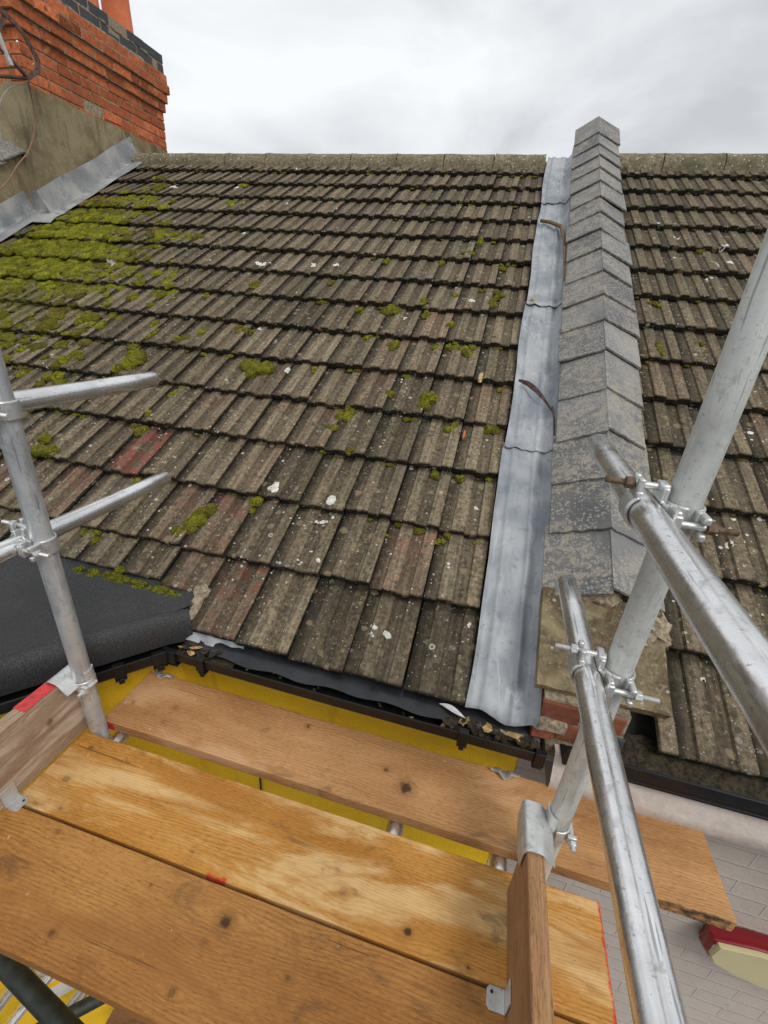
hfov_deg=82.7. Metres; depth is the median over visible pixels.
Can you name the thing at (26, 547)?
scaffold coupler
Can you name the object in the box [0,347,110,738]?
scaffold tube
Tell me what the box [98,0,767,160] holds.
sky
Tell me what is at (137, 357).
moss cushion
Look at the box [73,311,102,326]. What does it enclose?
moss cushion
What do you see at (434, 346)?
moss cushion
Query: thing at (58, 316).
moss cushion
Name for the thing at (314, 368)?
moss cushion
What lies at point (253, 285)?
moss cushion
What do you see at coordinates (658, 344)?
moss cushion
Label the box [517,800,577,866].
toe board clip
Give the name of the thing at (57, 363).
moss cushion
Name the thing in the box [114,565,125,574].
moss cushion
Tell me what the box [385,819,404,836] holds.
scaffold tube
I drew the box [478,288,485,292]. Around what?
moss cushion
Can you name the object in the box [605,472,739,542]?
scaffold coupler
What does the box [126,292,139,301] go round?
moss cushion
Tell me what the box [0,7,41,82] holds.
aerial bracket
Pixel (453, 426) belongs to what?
moss cushion
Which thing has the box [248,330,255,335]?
moss cushion
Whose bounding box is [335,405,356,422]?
moss cushion
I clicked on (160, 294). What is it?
moss cushion
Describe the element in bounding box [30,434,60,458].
moss cushion
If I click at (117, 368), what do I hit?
moss cushion
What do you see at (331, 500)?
lichen
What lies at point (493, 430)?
moss cushion
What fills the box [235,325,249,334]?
moss cushion
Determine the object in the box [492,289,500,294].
moss cushion
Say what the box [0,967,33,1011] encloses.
scaffold tube
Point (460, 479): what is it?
moss cushion
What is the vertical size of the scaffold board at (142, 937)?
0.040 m
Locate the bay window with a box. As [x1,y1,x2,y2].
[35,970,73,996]
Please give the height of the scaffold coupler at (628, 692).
0.084 m
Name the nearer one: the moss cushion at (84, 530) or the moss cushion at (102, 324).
the moss cushion at (84, 530)
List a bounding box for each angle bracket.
[0,781,28,811]
[486,979,510,1016]
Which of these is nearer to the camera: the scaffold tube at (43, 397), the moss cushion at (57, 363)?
the scaffold tube at (43, 397)
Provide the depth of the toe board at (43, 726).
1.20 m
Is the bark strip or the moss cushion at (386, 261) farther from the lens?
the moss cushion at (386, 261)
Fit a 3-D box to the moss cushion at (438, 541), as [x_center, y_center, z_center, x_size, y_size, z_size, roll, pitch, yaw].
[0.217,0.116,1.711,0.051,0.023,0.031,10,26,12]
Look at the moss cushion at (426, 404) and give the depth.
2.13 m
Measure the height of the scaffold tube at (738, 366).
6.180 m
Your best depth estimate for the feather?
1.36 m
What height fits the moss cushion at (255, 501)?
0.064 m
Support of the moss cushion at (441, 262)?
on the yellow house at (260, 604)
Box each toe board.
[0,682,87,810]
[507,852,553,1023]
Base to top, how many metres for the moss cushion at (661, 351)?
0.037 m
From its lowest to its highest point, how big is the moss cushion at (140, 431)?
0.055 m
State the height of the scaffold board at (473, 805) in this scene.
0.040 m
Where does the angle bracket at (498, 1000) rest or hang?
on the scaffold board at (142, 937)
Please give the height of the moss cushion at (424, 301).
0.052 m
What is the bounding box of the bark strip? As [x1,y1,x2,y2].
[518,379,554,435]
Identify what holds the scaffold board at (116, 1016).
attached to the scaffold tube at (19, 463)
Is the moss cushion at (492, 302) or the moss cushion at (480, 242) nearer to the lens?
the moss cushion at (492, 302)
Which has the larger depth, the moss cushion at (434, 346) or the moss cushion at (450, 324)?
the moss cushion at (450, 324)
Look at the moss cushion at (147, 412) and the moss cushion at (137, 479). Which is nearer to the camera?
the moss cushion at (137, 479)
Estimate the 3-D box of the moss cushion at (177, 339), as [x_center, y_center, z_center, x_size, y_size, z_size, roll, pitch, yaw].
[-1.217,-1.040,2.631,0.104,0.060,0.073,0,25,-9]
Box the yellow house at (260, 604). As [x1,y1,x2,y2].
[0,0,546,1023]
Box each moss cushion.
[3,354,12,364]
[14,345,27,353]
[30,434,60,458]
[34,371,66,387]
[40,319,57,333]
[50,314,65,319]
[50,355,69,370]
[67,350,85,360]
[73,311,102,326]
[80,527,88,537]
[88,529,101,544]
[94,320,107,329]
[110,362,135,374]
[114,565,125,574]
[121,349,146,366]
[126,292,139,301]
[126,343,139,350]
[129,477,141,484]
[130,423,148,437]
[143,410,151,416]
[145,328,160,338]
[149,320,159,327]
[152,290,166,298]
[167,390,178,397]
[170,519,197,535]
[173,334,189,343]
[187,232,204,240]
[187,507,206,527]
[197,503,216,517]
[203,293,210,299]
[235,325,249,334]
[240,358,274,378]
[248,280,259,289]
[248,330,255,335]
[248,496,263,514]
[311,366,317,373]
[325,424,339,431]
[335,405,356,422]
[345,447,353,455]
[354,307,365,314]
[363,335,379,340]
[379,304,401,318]
[383,258,389,264]
[386,340,400,350]
[386,390,395,397]
[415,399,430,410]
[419,391,437,403]
[420,298,428,305]
[420,310,430,319]
[430,470,439,480]
[431,344,439,349]
[435,538,445,544]
[438,260,444,265]
[443,422,458,433]
[443,532,450,539]
[444,342,459,351]
[445,321,454,328]
[454,475,464,483]
[458,344,476,357]
[461,250,475,255]
[475,236,484,246]
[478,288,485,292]
[482,423,500,435]
[487,293,504,308]
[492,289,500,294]
[496,387,503,392]
[498,263,510,271]
[646,301,661,307]
[655,341,662,347]
[656,348,664,355]
[694,249,706,253]
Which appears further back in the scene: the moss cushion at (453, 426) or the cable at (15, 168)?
the cable at (15, 168)
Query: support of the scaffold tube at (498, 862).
attached to the yellow house at (260, 604)
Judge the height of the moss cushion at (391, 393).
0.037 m
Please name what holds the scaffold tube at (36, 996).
attached to the yellow house at (260, 604)
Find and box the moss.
[0,171,763,596]
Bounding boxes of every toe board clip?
[45,664,97,697]
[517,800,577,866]
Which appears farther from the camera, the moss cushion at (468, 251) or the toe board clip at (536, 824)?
the moss cushion at (468, 251)
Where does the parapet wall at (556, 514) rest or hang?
on the pale house at (697, 760)
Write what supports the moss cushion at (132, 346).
on the yellow house at (260, 604)
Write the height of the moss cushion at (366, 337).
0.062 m
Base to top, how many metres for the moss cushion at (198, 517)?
0.078 m
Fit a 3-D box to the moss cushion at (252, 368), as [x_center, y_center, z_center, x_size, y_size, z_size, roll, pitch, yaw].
[-0.713,-0.793,2.430,0.216,0.104,0.154,10,26,12]
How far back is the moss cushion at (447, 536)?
1.72 m
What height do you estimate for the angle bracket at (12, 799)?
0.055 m
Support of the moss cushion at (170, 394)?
on the yellow house at (260, 604)
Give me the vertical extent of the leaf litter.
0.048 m
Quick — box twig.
[540,219,565,288]
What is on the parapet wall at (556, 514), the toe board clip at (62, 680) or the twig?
the twig
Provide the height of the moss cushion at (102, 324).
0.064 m
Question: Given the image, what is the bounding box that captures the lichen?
[107,168,753,681]
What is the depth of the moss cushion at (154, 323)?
2.77 m
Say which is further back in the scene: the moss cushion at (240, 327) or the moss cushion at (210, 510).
the moss cushion at (240, 327)
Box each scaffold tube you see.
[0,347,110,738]
[0,471,170,564]
[0,954,83,1023]
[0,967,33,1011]
[2,974,52,1023]
[13,371,158,411]
[35,996,104,1023]
[67,990,86,1005]
[110,670,176,743]
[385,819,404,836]
[489,766,519,871]
[544,228,767,880]
[557,575,688,1023]
[587,434,767,756]
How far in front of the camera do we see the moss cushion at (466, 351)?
2.39 m
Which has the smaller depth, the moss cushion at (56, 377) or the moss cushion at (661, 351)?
the moss cushion at (661, 351)
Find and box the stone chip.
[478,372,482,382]
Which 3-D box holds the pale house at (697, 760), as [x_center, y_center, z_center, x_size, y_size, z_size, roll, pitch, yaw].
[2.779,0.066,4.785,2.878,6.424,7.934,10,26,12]
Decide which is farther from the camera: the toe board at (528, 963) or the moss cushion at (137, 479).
the moss cushion at (137, 479)
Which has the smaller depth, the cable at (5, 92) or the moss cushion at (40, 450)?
the moss cushion at (40, 450)
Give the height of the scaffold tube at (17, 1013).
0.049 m
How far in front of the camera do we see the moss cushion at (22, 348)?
2.68 m
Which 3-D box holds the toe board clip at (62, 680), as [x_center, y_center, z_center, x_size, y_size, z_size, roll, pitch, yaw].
[-0.904,0.502,1.281,0.109,0.093,0.092,10,26,12]
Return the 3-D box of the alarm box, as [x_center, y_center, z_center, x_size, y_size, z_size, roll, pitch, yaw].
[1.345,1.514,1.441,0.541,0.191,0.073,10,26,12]
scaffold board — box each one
[0,808,575,1023]
[21,731,616,1023]
[105,671,736,930]
[105,1008,145,1023]
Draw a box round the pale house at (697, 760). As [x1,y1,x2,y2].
[486,153,767,1023]
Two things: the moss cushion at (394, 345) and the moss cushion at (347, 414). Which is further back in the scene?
the moss cushion at (394, 345)
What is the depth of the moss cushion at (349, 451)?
1.98 m
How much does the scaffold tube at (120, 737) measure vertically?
0.107 m
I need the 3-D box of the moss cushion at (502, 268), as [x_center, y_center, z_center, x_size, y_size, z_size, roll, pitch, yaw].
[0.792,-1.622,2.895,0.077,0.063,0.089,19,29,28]
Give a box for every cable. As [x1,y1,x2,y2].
[0,80,35,189]
[0,82,26,139]
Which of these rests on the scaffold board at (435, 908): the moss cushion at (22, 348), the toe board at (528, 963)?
the toe board at (528, 963)
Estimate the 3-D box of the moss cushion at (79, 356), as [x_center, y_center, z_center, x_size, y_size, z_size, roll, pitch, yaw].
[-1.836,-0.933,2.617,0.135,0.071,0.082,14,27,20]
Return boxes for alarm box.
[699,924,767,989]
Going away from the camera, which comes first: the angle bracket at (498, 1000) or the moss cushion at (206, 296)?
the angle bracket at (498, 1000)
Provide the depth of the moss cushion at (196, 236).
3.44 m
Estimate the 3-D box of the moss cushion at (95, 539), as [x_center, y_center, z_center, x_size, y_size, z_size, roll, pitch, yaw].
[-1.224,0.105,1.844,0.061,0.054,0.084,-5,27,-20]
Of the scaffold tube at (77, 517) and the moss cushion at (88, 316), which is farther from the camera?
the moss cushion at (88, 316)
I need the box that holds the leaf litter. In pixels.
[176,640,541,751]
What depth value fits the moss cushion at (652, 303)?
2.52 m
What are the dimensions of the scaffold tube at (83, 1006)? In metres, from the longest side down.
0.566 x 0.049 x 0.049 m
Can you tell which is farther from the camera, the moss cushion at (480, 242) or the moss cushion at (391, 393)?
the moss cushion at (480, 242)
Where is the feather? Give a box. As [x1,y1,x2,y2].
[439,703,464,717]
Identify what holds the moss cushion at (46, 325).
on the yellow house at (260, 604)
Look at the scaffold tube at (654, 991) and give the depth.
0.53 m
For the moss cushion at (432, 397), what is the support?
on the yellow house at (260, 604)
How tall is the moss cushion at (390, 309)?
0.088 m
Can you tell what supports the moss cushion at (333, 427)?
on the yellow house at (260, 604)
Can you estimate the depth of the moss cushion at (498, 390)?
2.19 m
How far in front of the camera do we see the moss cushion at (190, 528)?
1.80 m
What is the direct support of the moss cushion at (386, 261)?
on the yellow house at (260, 604)
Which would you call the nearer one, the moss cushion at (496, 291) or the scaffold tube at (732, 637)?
the scaffold tube at (732, 637)
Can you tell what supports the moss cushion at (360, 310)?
on the yellow house at (260, 604)
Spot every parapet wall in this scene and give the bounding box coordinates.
[0,138,47,241]
[465,116,671,755]
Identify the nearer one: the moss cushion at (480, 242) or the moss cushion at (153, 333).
the moss cushion at (153, 333)
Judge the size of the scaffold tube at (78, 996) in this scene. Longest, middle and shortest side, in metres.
0.859 x 0.049 x 0.049 m
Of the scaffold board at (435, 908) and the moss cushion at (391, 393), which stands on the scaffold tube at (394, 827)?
the scaffold board at (435, 908)
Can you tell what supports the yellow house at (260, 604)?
on the pavement
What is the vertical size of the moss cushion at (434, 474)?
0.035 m
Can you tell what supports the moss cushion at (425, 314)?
on the yellow house at (260, 604)
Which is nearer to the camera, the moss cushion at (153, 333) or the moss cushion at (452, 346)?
the moss cushion at (452, 346)
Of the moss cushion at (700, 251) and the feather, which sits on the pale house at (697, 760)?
the moss cushion at (700, 251)
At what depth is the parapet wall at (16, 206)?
3.81 m
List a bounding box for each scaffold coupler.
[0,398,23,421]
[1,518,60,561]
[554,639,659,707]
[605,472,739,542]
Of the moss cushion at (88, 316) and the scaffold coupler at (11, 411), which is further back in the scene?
the moss cushion at (88, 316)
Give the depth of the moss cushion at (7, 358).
2.61 m
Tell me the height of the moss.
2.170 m

